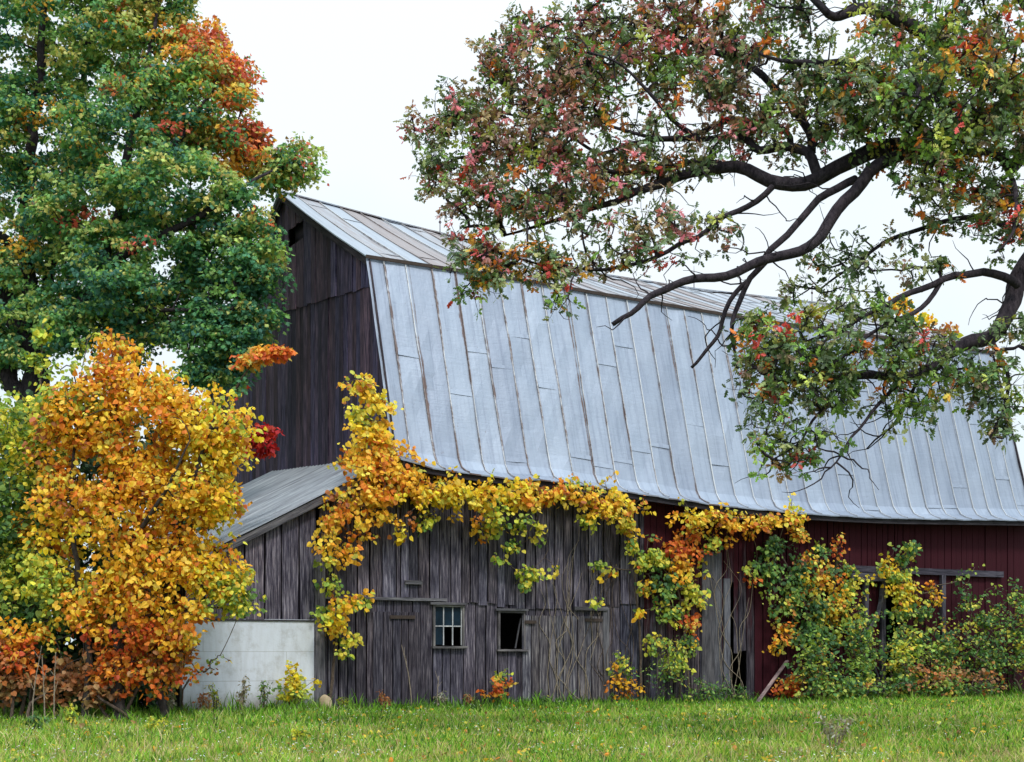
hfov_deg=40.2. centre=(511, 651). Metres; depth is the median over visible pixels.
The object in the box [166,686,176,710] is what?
weed
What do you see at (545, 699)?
weed
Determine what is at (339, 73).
sky
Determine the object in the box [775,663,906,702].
shrub
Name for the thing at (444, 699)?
weed
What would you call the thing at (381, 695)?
weed
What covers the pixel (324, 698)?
stone
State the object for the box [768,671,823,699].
shrub
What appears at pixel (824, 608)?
grape vine
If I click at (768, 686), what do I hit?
plank
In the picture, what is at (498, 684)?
shrub
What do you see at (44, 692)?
dry stalk
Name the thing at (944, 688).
shrub
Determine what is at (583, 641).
creeper stems
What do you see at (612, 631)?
creeper stems
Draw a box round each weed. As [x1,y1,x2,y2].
[22,711,49,729]
[60,701,78,724]
[144,716,168,730]
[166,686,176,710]
[192,692,211,712]
[207,683,220,710]
[236,676,250,710]
[256,680,272,711]
[291,726,308,739]
[336,696,350,707]
[378,690,390,707]
[433,690,448,705]
[462,694,473,704]
[540,695,550,703]
[737,684,747,700]
[812,711,853,747]
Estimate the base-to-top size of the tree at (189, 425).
6.992 m
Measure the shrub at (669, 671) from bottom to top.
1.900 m
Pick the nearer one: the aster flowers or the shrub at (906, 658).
the aster flowers
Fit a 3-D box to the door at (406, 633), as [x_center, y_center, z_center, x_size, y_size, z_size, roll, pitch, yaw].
[-2.396,0.143,29.168,1.073,1.957,0.071,0,0,-30]
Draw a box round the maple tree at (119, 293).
[0,0,330,655]
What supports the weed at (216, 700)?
on the ground at (586, 726)
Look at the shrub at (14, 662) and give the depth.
24.31 m
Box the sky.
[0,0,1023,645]
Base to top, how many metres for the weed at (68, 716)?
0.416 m
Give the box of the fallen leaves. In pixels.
[4,692,1023,761]
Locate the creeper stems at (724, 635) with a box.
[706,529,756,700]
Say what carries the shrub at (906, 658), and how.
on the ground at (586, 726)
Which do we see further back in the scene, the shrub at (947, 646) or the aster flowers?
the shrub at (947, 646)
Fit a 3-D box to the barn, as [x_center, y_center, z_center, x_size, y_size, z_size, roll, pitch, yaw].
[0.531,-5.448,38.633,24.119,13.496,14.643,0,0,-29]
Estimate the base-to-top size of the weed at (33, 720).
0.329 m
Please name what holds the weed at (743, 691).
on the ground at (586, 726)
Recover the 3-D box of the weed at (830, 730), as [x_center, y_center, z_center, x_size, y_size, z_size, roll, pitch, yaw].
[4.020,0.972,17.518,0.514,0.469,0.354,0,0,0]
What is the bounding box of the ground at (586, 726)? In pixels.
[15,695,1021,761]
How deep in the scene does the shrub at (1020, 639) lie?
36.94 m
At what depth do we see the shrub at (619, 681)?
31.47 m
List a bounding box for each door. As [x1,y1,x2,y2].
[373,612,419,705]
[522,615,602,701]
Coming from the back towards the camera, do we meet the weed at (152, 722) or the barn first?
the barn
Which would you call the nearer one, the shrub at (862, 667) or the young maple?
the young maple
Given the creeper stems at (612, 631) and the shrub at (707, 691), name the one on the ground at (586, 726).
the shrub at (707, 691)
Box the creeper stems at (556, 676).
[539,519,578,701]
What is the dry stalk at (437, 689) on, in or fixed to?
on the ground at (586, 726)
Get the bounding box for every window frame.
[430,602,467,647]
[495,608,528,650]
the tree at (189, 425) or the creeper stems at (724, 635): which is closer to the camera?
the tree at (189, 425)
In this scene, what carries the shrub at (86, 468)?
on the ground at (586, 726)
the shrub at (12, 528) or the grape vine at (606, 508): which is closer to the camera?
the shrub at (12, 528)
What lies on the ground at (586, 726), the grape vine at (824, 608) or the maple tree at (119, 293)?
the maple tree at (119, 293)
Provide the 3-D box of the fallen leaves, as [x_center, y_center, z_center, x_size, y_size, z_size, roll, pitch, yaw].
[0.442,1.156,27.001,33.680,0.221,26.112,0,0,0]
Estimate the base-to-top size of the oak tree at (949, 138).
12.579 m
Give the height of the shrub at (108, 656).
1.708 m
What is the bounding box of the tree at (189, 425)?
[10,327,266,719]
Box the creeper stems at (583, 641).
[560,540,601,701]
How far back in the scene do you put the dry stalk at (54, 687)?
23.39 m
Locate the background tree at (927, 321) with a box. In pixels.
[886,289,963,336]
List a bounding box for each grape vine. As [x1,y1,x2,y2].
[307,370,464,699]
[408,466,655,700]
[628,497,779,695]
[737,492,878,692]
[871,540,977,688]
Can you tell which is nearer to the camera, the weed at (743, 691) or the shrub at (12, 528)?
the shrub at (12, 528)
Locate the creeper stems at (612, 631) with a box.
[583,521,633,700]
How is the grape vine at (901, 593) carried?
attached to the barn
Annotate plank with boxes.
[755,660,788,702]
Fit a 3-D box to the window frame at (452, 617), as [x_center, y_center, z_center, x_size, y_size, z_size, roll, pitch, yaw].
[-1.361,-0.566,29.775,0.878,0.971,0.140,0,0,-29]
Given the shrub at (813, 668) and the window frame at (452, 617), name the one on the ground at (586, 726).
the shrub at (813, 668)
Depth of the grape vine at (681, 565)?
32.39 m
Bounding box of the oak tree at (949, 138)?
[393,0,1023,496]
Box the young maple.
[149,344,297,710]
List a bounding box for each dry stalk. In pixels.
[29,646,41,717]
[35,657,46,722]
[49,652,61,717]
[402,647,411,706]
[435,671,440,705]
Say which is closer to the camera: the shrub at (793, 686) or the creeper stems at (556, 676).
the creeper stems at (556, 676)
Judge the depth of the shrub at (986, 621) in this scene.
36.25 m
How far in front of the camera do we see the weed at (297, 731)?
18.93 m
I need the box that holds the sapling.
[17,316,106,709]
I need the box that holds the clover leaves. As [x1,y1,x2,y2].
[9,696,1021,761]
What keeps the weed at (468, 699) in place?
on the ground at (586, 726)
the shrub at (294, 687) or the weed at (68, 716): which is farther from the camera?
the shrub at (294, 687)
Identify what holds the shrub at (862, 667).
on the ground at (586, 726)
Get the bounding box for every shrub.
[0,386,85,715]
[0,389,235,712]
[0,616,83,719]
[57,630,198,718]
[271,660,321,705]
[476,668,516,702]
[604,650,645,701]
[641,624,695,702]
[684,674,757,702]
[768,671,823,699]
[774,633,853,697]
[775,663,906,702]
[823,590,901,700]
[846,656,1009,698]
[866,620,942,698]
[904,616,993,697]
[941,563,1023,696]
[969,577,1023,694]
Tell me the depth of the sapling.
26.47 m
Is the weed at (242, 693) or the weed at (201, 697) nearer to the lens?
the weed at (201, 697)
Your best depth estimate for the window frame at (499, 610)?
30.48 m
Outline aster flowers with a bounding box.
[0,701,1020,761]
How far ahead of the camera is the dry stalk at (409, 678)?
29.08 m
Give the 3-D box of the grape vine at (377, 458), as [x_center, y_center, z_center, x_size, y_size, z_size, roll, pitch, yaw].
[-2.622,-2.272,28.565,3.495,6.944,1.226,0,0,-27]
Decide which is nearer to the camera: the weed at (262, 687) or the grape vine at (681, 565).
the weed at (262, 687)
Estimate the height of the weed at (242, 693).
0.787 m
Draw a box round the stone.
[319,694,331,707]
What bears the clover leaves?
on the ground at (586, 726)
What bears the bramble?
on the ground at (586, 726)
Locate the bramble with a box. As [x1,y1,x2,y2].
[181,614,246,710]
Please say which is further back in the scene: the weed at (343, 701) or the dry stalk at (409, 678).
the dry stalk at (409, 678)
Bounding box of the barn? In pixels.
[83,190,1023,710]
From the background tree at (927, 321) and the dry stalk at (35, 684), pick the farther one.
the background tree at (927, 321)
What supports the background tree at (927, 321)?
on the ground at (586, 726)

